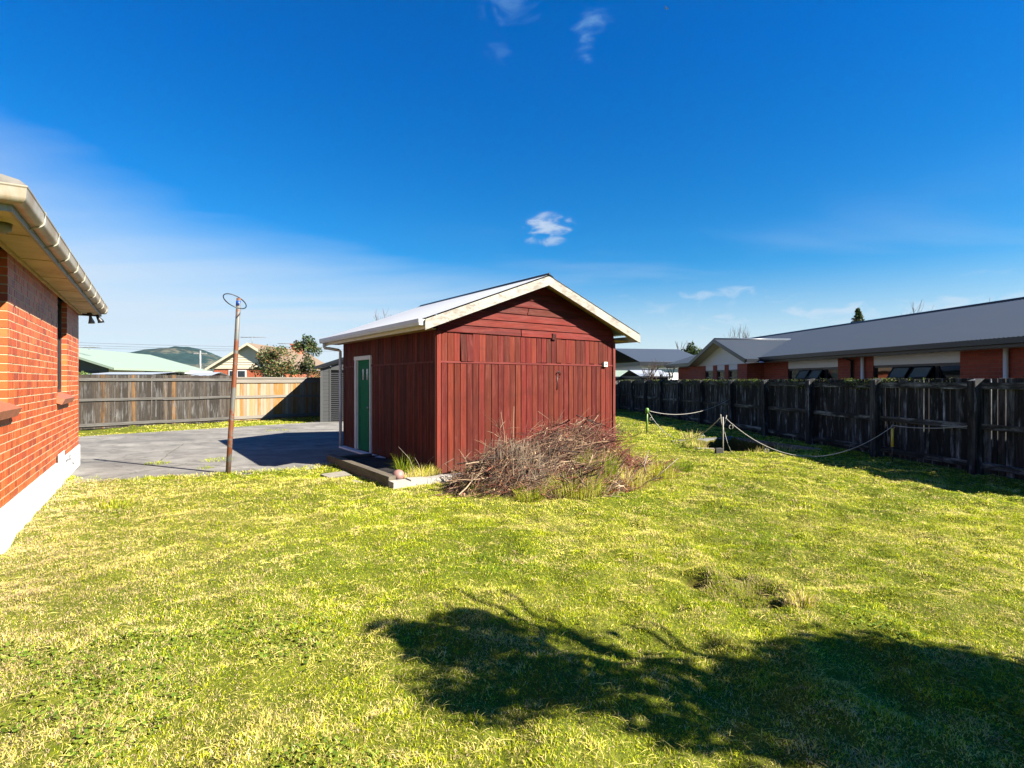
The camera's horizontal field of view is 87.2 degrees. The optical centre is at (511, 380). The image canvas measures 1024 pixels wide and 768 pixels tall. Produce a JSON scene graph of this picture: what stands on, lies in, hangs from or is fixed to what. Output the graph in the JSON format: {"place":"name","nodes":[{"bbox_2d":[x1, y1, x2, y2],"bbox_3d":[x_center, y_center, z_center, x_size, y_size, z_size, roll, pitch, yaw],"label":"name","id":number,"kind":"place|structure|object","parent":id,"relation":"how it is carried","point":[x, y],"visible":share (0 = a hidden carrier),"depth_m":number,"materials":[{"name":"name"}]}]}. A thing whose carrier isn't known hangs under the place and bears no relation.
{"place":"outdoors","nodes":[
{"label":"outdoors","id":0,"kind":"place"},
{"bbox_2d":[78,348,210,373],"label":"green roof house","id":1,"kind":"structure","parent":0,"point":[92,361],"depth_m":33.44,"materials":[{"name":"white paint"}]},
{"bbox_2d":[78,371,98,373],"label":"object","id":2,"kind":"structure","parent":1,"relation":"in","point":[89,372],"depth_m":30.45,"materials":[{"name":"green plant"}]},
{"bbox_2d":[130,346,221,371],"bbox_3d":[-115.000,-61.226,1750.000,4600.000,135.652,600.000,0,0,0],"label":"hills","id":3,"kind":"structure","parent":0,"point":[185,355],"depth_m":1806.99,"materials":[{"name":"green plant"}]},
{"bbox_2d":[190,372,228,375],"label":"garden shed","id":4,"kind":"structure","parent":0,"point":[207,373],"depth_m":30.60,"materials":[{"name":"white paint"}]},
{"bbox_2d":[70,421,357,483],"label":"driveway","id":5,"kind":"structure","parent":0,"point":[185,452],"depth_m":12.25,"materials":[{"name":"concrete"}]},
{"bbox_2d":[144,461,170,464],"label":"grass tuft","id":6,"kind":"object","parent":5,"relation":"on","point":[156,463],"visible":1,"depth_m":10.28,"materials":[{"name":"green plant"}]},
{"bbox_2d":[65,422,334,484],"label":"edge grass","id":7,"kind":"structure","parent":5,"relation":"on","point":[188,475],"depth_m":9.34,"materials":[{"name":"green plant"}]},
{"bbox_2d":[203,457,233,461],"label":"grass tuft","id":8,"kind":"object","parent":5,"relation":"on","point":[216,458],"visible":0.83,"depth_m":10.82,"materials":[{"name":"green plant"}]},
{"bbox_2d":[205,340,323,376],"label":"cream gable house","id":9,"kind":"structure","parent":0,"point":[247,352],"depth_m":34.99,"materials":[{"name":"brown tile"}]},
{"bbox_2d":[229,370,245,376],"bbox_3d":[-17.875,-0.150,35.005,1.150,1.100,0.050,0,0,0],"label":"window","id":10,"kind":"structure","parent":9,"relation":"in","point":[240,373],"depth_m":34.98,"materials":[{"name":"white paint"}]},
{"bbox_2d":[346,455,443,479],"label":"garden soil","id":11,"kind":"structure","parent":0,"point":[381,464],"depth_m":10.06,"materials":[{"name":"brown soil"}]},
{"bbox_2d":[392,469,404,478],"bbox_3d":[-1.802,1.500,8.518,0.196,0.188,0.196,0,0,0],"label":"ball","id":12,"kind":"object","parent":11,"relation":"on","point":[399,474],"visible":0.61,"depth_m":8.45,"materials":[{"name":"pink plastic"}]},
{"bbox_2d":[391,457,416,472],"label":"grass tuft","id":13,"kind":"object","parent":11,"relation":"on","point":[398,466],"visible":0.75,"depth_m":9.11,"materials":[{"name":"green plant"}]},
{"bbox_2d":[404,470,428,477],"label":"grass tuft","id":14,"kind":"object","parent":11,"relation":"on","point":[407,475],"visible":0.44,"depth_m":8.58,"materials":[{"name":"plant"}]},
{"bbox_2d":[406,465,441,476],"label":"grass tuft","id":15,"kind":"object","parent":11,"relation":"on","point":[436,471],"visible":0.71,"depth_m":8.83,"materials":[{"name":"plant"}]},
{"bbox_2d":[405,454,450,469],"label":"dead stalks","id":16,"kind":"object","parent":11,"relation":"on","point":[426,464],"visible":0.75,"depth_m":9.01,"materials":[{"name":"beige plant"}]},
{"bbox_2d":[0,409,1023,767],"bbox_3d":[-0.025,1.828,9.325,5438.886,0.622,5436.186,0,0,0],"label":"ground","id":17,"kind":"structure","parent":0,"point":[752,725],"depth_m":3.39,"materials":[{"name":"green plant"}]},
{"bbox_2d":[0,174,107,553],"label":"brick house","id":18,"kind":"structure","parent":17,"relation":"on","point":[49,295],"depth_m":6.19,"materials":[{"name":"red brick"}]},
{"bbox_2d":[0,221,12,233],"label":"soffit lamp","id":19,"kind":"object","parent":18,"relation":"attached to","point":[5,227],"visible":1,"depth_m":4.42,"materials":[{"name":"grey metal"}]},
{"bbox_2d":[0,400,21,419],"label":"window sill","id":20,"kind":"structure","parent":18,"relation":"in","point":[7,410],"depth_m":5.08,"materials":[{"name":"brick"}]},
{"bbox_2d":[56,299,74,404],"bbox_3d":[-7.049,-0.472,8.419,0.215,1.655,1.182,0,0,-34],"label":"window","id":21,"kind":"structure","parent":18,"relation":"in","point":[62,398],"depth_m":8.71,"materials":[{"name":"black metal"}]},
{"bbox_2d":[62,454,73,484],"bbox_3d":[-6.996,1.395,8.479,0.102,0.410,0.501,0,0,-34],"label":"garden tap","id":22,"kind":"object","parent":18,"relation":"attached to","point":[63,467],"visible":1,"depth_m":8.25,"materials":[{"name":"grey metal"}]},
{"bbox_2d":[82,313,103,323],"bbox_3d":[-8.048,-1.198,10.338,0.341,0.204,0.110,0,0,-33],"label":"flood light","id":23,"kind":"object","parent":18,"relation":"attached to","point":[92,321],"visible":1,"depth_m":10.31,"materials":[{"name":"black metal"}]},
{"bbox_2d":[96,496,139,509],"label":"grass tuft","id":24,"kind":"object","parent":17,"relation":"on","point":[125,505],"visible":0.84,"depth_m":6.96,"materials":[{"name":"plant"}]},
{"bbox_2d":[93,372,192,374],"bbox_3d":[-17.145,0.600,24.990,3.078,2.000,3.420,0,0,0],"label":"carport","id":25,"kind":"object","parent":17,"relation":"on","point":[138,373],"visible":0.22,"depth_m":24.75,"materials":[{"name":"white paint"}]},
{"bbox_2d":[78,374,231,430],"bbox_3d":[-15.456,0.743,15.458,0.179,1.914,14.561,0,0,38],"label":"paling fence","id":26,"kind":"object","parent":17,"relation":"on","point":[112,401],"visible":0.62,"depth_m":18.89,"materials":[{"name":"grey wood"}]},
{"bbox_2d":[194,351,206,368],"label":"power pole","id":27,"kind":"object","parent":17,"relation":"on","point":[200,353],"visible":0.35,"depth_m":74.92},
{"bbox_2d":[86,345,342,349],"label":"power line","id":28,"kind":"object","parent":27,"relation":"attached to","point":[160,347],"visible":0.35,"depth_m":66.79,"materials":[{"name":"black metal"}]},
{"bbox_2d":[215,470,236,474],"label":"grass tuft","id":29,"kind":"object","parent":17,"relation":"on","point":[224,473],"visible":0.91,"depth_m":9.15,"materials":[{"name":"green plant"}]},
{"bbox_2d":[223,293,246,474],"bbox_3d":[-4.681,0.133,9.090,0.358,3.240,0.471,0,0,-22],"label":"hoop pole","id":30,"kind":"object","parent":17,"relation":"on","point":[233,391],"visible":0.98,"depth_m":9.17,"materials":[{"name":"rusted steel"},{"name":"black metal"}]},
{"bbox_2d":[249,344,302,376],"bbox_3d":[-11.827,-0.075,26.843,2.493,3.580,2.289,0,0,8],"label":"magnolia tree","id":31,"kind":"object","parent":17,"relation":"on","point":[266,356],"visible":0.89,"depth_m":26.64,"materials":[{"name":"green plant"}]},
{"bbox_2d":[234,377,342,420],"bbox_3d":[-9.292,0.775,23.084,0.190,1.850,5.231,0,0,41],"label":"paling fence","id":32,"kind":"object","parent":17,"relation":"on","point":[259,398],"visible":0.66,"depth_m":22.43,"materials":[{"name":"beige wood"}]},
{"bbox_2d":[290,334,322,376],"bbox_3d":[-11.025,-0.390,28.536,1.426,4.205,1.932,0,0,-41],"label":"bushy tree","id":33,"kind":"object","parent":17,"relation":"on","point":[307,345],"visible":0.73,"depth_m":28.32,"materials":[{"name":"green plant"}]},
{"bbox_2d":[303,371,319,376],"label":"reddish shrub","id":34,"kind":"object","parent":17,"relation":"on","point":[314,373],"visible":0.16,"depth_m":30.78,"materials":[{"name":"red plant"}]},
{"bbox_2d":[314,357,342,421],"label":"grey garage","id":35,"kind":"structure","parent":17,"relation":"on","point":[328,374],"depth_m":20.77,"materials":[{"name":"metal"}]},
{"bbox_2d":[331,370,342,420],"bbox_3d":[-5.374,0.558,21.416,3.520,2.012,0.072,0,0,-18],"label":"roller door","id":36,"kind":"structure","parent":35,"relation":"in","point":[334,373],"depth_m":20.91,"materials":[{"name":"metal"}]},
{"bbox_2d":[320,471,350,477],"bbox_3d":[-2.998,1.615,9.178,0.428,0.061,0.362,0,0,-42],"label":"paver","id":37,"kind":"object","parent":17,"relation":"on","point":[337,474],"visible":0.86,"depth_m":9.14,"materials":[{"name":"concrete"}]},
{"bbox_2d":[340,453,371,457],"bbox_3d":[-3.200,1.570,10.849,0.755,0.148,0.086,0,0,-36],"label":"timber board","id":38,"kind":"object","parent":17,"relation":"on","point":[358,455],"visible":0.29,"depth_m":10.86,"materials":[{"name":"grey wood"}]},
{"bbox_2d":[327,454,395,486],"bbox_3d":[-2.721,1.549,9.431,0.129,0.190,3.030,0,0,-36],"label":"timber sleeper","id":39,"kind":"object","parent":17,"relation":"on","point":[383,478],"visible":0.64,"depth_m":9.11,"materials":[{"name":"wood"}]},
{"bbox_2d":[388,472,464,488],"bbox_3d":[-0.801,1.579,8.836,2.532,0.158,0.215,0,0,-36],"label":"concrete edging","id":40,"kind":"object","parent":17,"relation":"on","point":[403,483],"visible":0.26,"depth_m":8.28,"materials":[{"name":"grey concrete"}]},
{"bbox_2d":[319,273,639,473],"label":"red shed","id":41,"kind":"structure","parent":17,"relation":"on","point":[423,384],"depth_m":10.27,"materials":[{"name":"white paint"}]},
{"bbox_2d":[358,360,368,450],"bbox_3d":[-3.263,0.535,11.840,0.085,1.990,0.746,0,0,-36],"label":"door","id":42,"kind":"structure","parent":41,"relation":"in","point":[363,365],"depth_m":11.89,"materials":[{"name":"green paint"}]},
{"bbox_2d":[458,475,503,494],"bbox_3d":[-0.407,1.469,7.710,0.851,0.268,0.878,0,0,0],"label":"grass tuft","id":43,"kind":"object","parent":17,"relation":"on","point":[473,486],"visible":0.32,"depth_m":7.57,"materials":[{"name":"plant"}]},
{"bbox_2d":[0,458,1023,767],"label":"dry clippings","id":44,"kind":"object","parent":17,"relation":"on","point":[484,612],"visible":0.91,"depth_m":3.50,"materials":[{"name":"beige plant"}]},
{"bbox_2d":[0,467,1023,767],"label":"clover","id":45,"kind":"object","parent":17,"relation":"on","point":[160,711],"visible":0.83,"depth_m":2.72,"materials":[{"name":"green plant"}]},
{"bbox_2d":[507,484,552,503],"bbox_3d":[0.244,1.495,7.281,0.713,0.316,0.685,0,0,27],"label":"grass tuft","id":46,"kind":"object","parent":17,"relation":"on","point":[530,496],"visible":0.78,"depth_m":7.20,"materials":[{"name":"green plant"}]},
{"bbox_2d":[427,403,691,502],"bbox_3d":[0.883,1.056,8.738,4.900,1.526,3.105,0,0,-37],"label":"brush pile","id":47,"kind":"object","parent":17,"relation":"on","point":[529,463],"visible":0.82,"depth_m":8.04,"materials":[{"name":"brown plant"}]},
{"bbox_2d":[539,467,612,500],"bbox_3d":[0.896,1.440,7.598,1.307,0.412,1.270,0,0,0],"label":"grass tuft","id":48,"kind":"object","parent":17,"relation":"on","point":[582,493],"visible":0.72,"depth_m":7.38,"materials":[{"name":"green plant"}]},
{"bbox_2d":[570,445,629,484],"bbox_3d":[1.358,1.315,8.346,1.249,0.668,1.241,0,0,-31],"label":"grass tuft","id":49,"kind":"object","parent":17,"relation":"on","point":[614,470],"visible":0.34,"depth_m":8.24,"materials":[{"name":"green plant"}]},
{"bbox_2d":[615,381,621,408],"bbox_3d":[0.294,0.840,29.239,12.120,1.720,0.137,0,0,-11],"label":"paling fence","id":50,"kind":"object","parent":17,"relation":"on","point":[616,394],"visible":0.06,"depth_m":30.33,"materials":[{"name":"black wood"}]},
{"bbox_2d":[602,467,654,491],"bbox_3d":[1.756,1.462,8.141,1.032,0.374,1.029,0,0,0],"label":"grass tuft","id":51,"kind":"object","parent":17,"relation":"on","point":[637,482],"visible":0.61,"depth_m":8.01,"materials":[{"name":"yellow plant"}]},
{"bbox_2d":[621,370,671,379],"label":"shed","id":52,"kind":"structure","parent":17,"relation":"on","point":[634,375],"depth_m":31.82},
{"bbox_2d":[645,408,648,432],"bbox_3d":[4.170,1.270,16.600,0.114,0.860,0.120,0,0,0],"label":"rope stake","id":53,"kind":"object","parent":17,"relation":"on","point":[646,410],"visible":0.9,"depth_m":16.57,"materials":[{"name":"green plastic"}]},
{"bbox_2d":[651,400,727,414],"bbox_3d":[5.684,0.832,17.146,3.166,0.476,0.014,0,0,-20],"label":"rope","id":54,"kind":"object","parent":53,"relation":"attached to","point":[688,413],"visible":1,"depth_m":17.07,"materials":[{"name":"beige fabric"}]},
{"bbox_2d":[641,359,663,379],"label":"bare shrub","id":55,"kind":"object","parent":17,"relation":"on","point":[651,373],"visible":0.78,"depth_m":30.74,"materials":[{"name":"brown plant"}]},
{"bbox_2d":[635,458,678,480],"bbox_3d":[2.375,1.426,8.762,0.932,0.403,0.913,0,0,-26],"label":"grass tuft","id":56,"kind":"object","parent":17,"relation":"on","point":[671,473],"visible":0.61,"depth_m":8.70,"materials":[{"name":"yellow plant"}]},
{"bbox_2d":[651,363,674,379],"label":"bare shrub","id":57,"kind":"object","parent":17,"relation":"on","point":[669,374],"visible":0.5,"depth_m":29.86,"materials":[{"name":"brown plant"}]},
{"bbox_2d":[668,459,696,471],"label":"grass tuft","id":58,"kind":"object","parent":17,"relation":"on","point":[687,469],"visible":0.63,"depth_m":9.34,"materials":[{"name":"green plant"}]},
{"bbox_2d":[675,340,701,354],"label":"evergreen tree","id":59,"kind":"object","parent":17,"relation":"on","point":[690,349],"visible":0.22,"depth_m":54.62,"materials":[{"name":"green plant"}]},
{"bbox_2d":[681,429,702,438],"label":"grass tuft","id":60,"kind":"object","parent":17,"relation":"on","point":[690,436],"visible":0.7,"depth_m":14.83,"materials":[{"name":"yellow plant"}]},
{"bbox_2d":[684,439,709,448],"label":"grass tuft","id":61,"kind":"object","parent":17,"relation":"on","point":[699,445],"visible":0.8,"depth_m":13.08,"materials":[{"name":"green plant"}]},
{"bbox_2d":[672,436,731,441],"bbox_3d":[5.200,1.614,14.615,2.255,0.102,0.063,0,0,-27],"label":"edging board","id":62,"kind":"object","parent":17,"relation":"on","point":[727,437],"visible":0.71,"depth_m":14.76,"materials":[{"name":"grey wood"}]},
{"bbox_2d":[714,414,730,452],"bbox_3d":[4.668,1.220,11.879,0.354,0.960,0.137,0,0,0],"label":"rope stake","id":63,"kind":"object","parent":17,"relation":"on","point":[719,450],"visible":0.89,"depth_m":11.89,"materials":[{"name":"metal"}]},
{"bbox_2d":[649,413,719,439],"bbox_3d":[4.420,1.177,14.225,0.107,0.766,4.674,0,0,-5],"label":"rope","id":64,"kind":"object","parent":63,"relation":"attached to","point":[685,439],"visible":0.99,"depth_m":13.67,"materials":[{"name":"fabric"}]},
{"bbox_2d":[725,418,890,456],"bbox_3d":[6.110,1.263,11.250,3.078,0.896,0.054,0,0,25],"label":"rope","id":65,"kind":"object","parent":63,"relation":"attached to","point":[800,455],"visible":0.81,"depth_m":11.34,"materials":[{"name":"fabric"}]},
{"bbox_2d":[723,326,749,337],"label":"bare tree","id":66,"kind":"object","parent":17,"relation":"on","point":[738,333],"visible":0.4,"depth_m":47.75,"materials":[{"name":"brown plant"}]},
{"bbox_2d":[699,565,790,609],"bbox_3d":[1.782,1.600,4.125,0.706,0.238,0.691,0,0,0],"label":"grass tuft","id":67,"kind":"object","parent":17,"relation":"on","point":[737,582],"visible":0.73,"depth_m":4.15,"materials":[{"name":"green plant"}]},
{"bbox_2d":[748,447,769,452],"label":"grass tuft","id":68,"kind":"object","parent":17,"relation":"on","point":[761,450],"visible":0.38,"depth_m":12.24,"materials":[{"name":"plant"}]},
{"bbox_2d":[733,437,822,449],"bbox_3d":[6.663,1.612,13.697,0.056,0.101,2.857,0,0,-19],"label":"edging board","id":69,"kind":"object","parent":17,"relation":"on","point":[780,444],"visible":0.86,"depth_m":13.54,"materials":[{"name":"wood"}]},
{"bbox_2d":[772,442,796,451],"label":"grass tuft","id":70,"kind":"object","parent":17,"relation":"on","point":[786,448],"visible":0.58,"depth_m":12.38,"materials":[{"name":"green plant"}]},
{"bbox_2d":[780,584,820,608],"bbox_3d":[2.017,1.534,3.781,0.295,0.175,0.293,0,0,0],"label":"grass tuft","id":71,"kind":"object","parent":17,"relation":"on","point":[791,598],"visible":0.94,"depth_m":3.76,"materials":[{"name":"yellow plant"}]},
{"bbox_2d":[619,378,1023,479],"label":"paling fence","id":72,"kind":"object","parent":17,"relation":"on","point":[849,413],"visible":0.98,"depth_m":11.43,"materials":[{"name":"black wood"}]},
{"bbox_2d":[664,297,1023,452],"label":"long brick house","id":73,"kind":"structure","parent":17,"relation":"on","point":[985,340],"depth_m":15.76,"materials":[{"name":"grey painted metal roofing"},{"name":"red brick"},{"name":"glass"}]},
{"bbox_2d":[706,366,712,379],"bbox_3d":[8.966,-0.100,24.275,0.100,1.200,0.763,0,0,-5],"label":"window","id":74,"kind":"structure","parent":73,"relation":"in","point":[709,369],"depth_m":24.30,"materials":[{"name":"grey glass"}]},
{"bbox_2d":[717,365,723,379],"bbox_3d":[9.062,-0.100,23.185,0.100,1.200,0.696,0,0,-5],"label":"window","id":75,"kind":"structure","parent":73,"relation":"in","point":[720,368],"depth_m":23.26,"materials":[{"name":"grey glass"}]},
{"bbox_2d":[729,364,736,379],"bbox_3d":[9.156,-0.100,22.138,0.100,1.200,0.741,0,0,-5],"label":"window","id":76,"kind":"structure","parent":73,"relation":"in","point":[732,367],"depth_m":22.21,"materials":[{"name":"grey glass"}]},
{"bbox_2d":[789,367,837,379],"bbox_3d":[10.098,0.081,18.224,0.320,1.039,2.679,0,0,-5],"label":"window","id":77,"kind":"structure","parent":73,"relation":"in","point":[823,372],"depth_m":17.94,"materials":[{"name":"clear glass"}]},
{"bbox_2d":[874,362,959,379],"bbox_3d":[10.466,0.081,14.107,0.320,1.039,2.785,0,0,-5],"label":"window","id":78,"kind":"structure","parent":73,"relation":"in","point":[931,370],"depth_m":13.83,"materials":[{"name":"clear glass"}]},
{"bbox_2d":[851,307,865,321],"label":"conifer tree","id":79,"kind":"object","parent":17,"relation":"on","point":[858,313],"visible":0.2,"depth_m":51.83,"materials":[{"name":"green plant"}]},
{"bbox_2d":[891,424,894,460],"bbox_3d":[7.505,1.280,10.600,0.088,0.840,0.048,0,0,0],"label":"rope stake","id":80,"kind":"object","parent":17,"relation":"on","point":[892,437],"visible":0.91,"depth_m":10.59,"materials":[{"name":"green metal"}]},
{"bbox_2d":[893,425,966,428],"bbox_3d":[7.710,0.830,9.928,0.014,0.134,1.410,0,0,-17],"label":"rope","id":81,"kind":"object","parent":80,"relation":"attached to","point":[931,428],"visible":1,"depth_m":9.88,"materials":[{"name":"grey fabric"}]},
{"bbox_2d":[901,301,933,314],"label":"bare tree","id":82,"kind":"object","parent":17,"relation":"on","point":[919,308],"visible":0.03,"depth_m":42.20,"materials":[{"name":"brown plant"}]},
{"bbox_2d":[0,0,1023,370],"label":"sky","id":83,"kind":"structure","parent":0,"point":[697,171],"materials":[{"name":"blue"}]},
{"bbox_2d":[615,370,628,380],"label":"green shed","id":84,"kind":"structure","parent":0,"point":[618,374],"depth_m":34.49,"materials":[{"name":"metal"}]},
{"bbox_2d":[615,348,692,379],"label":"pale building","id":85,"kind":"structure","parent":0,"point":[631,359],"depth_m":38.02,"materials":[{"name":"white paint"}]}
]}

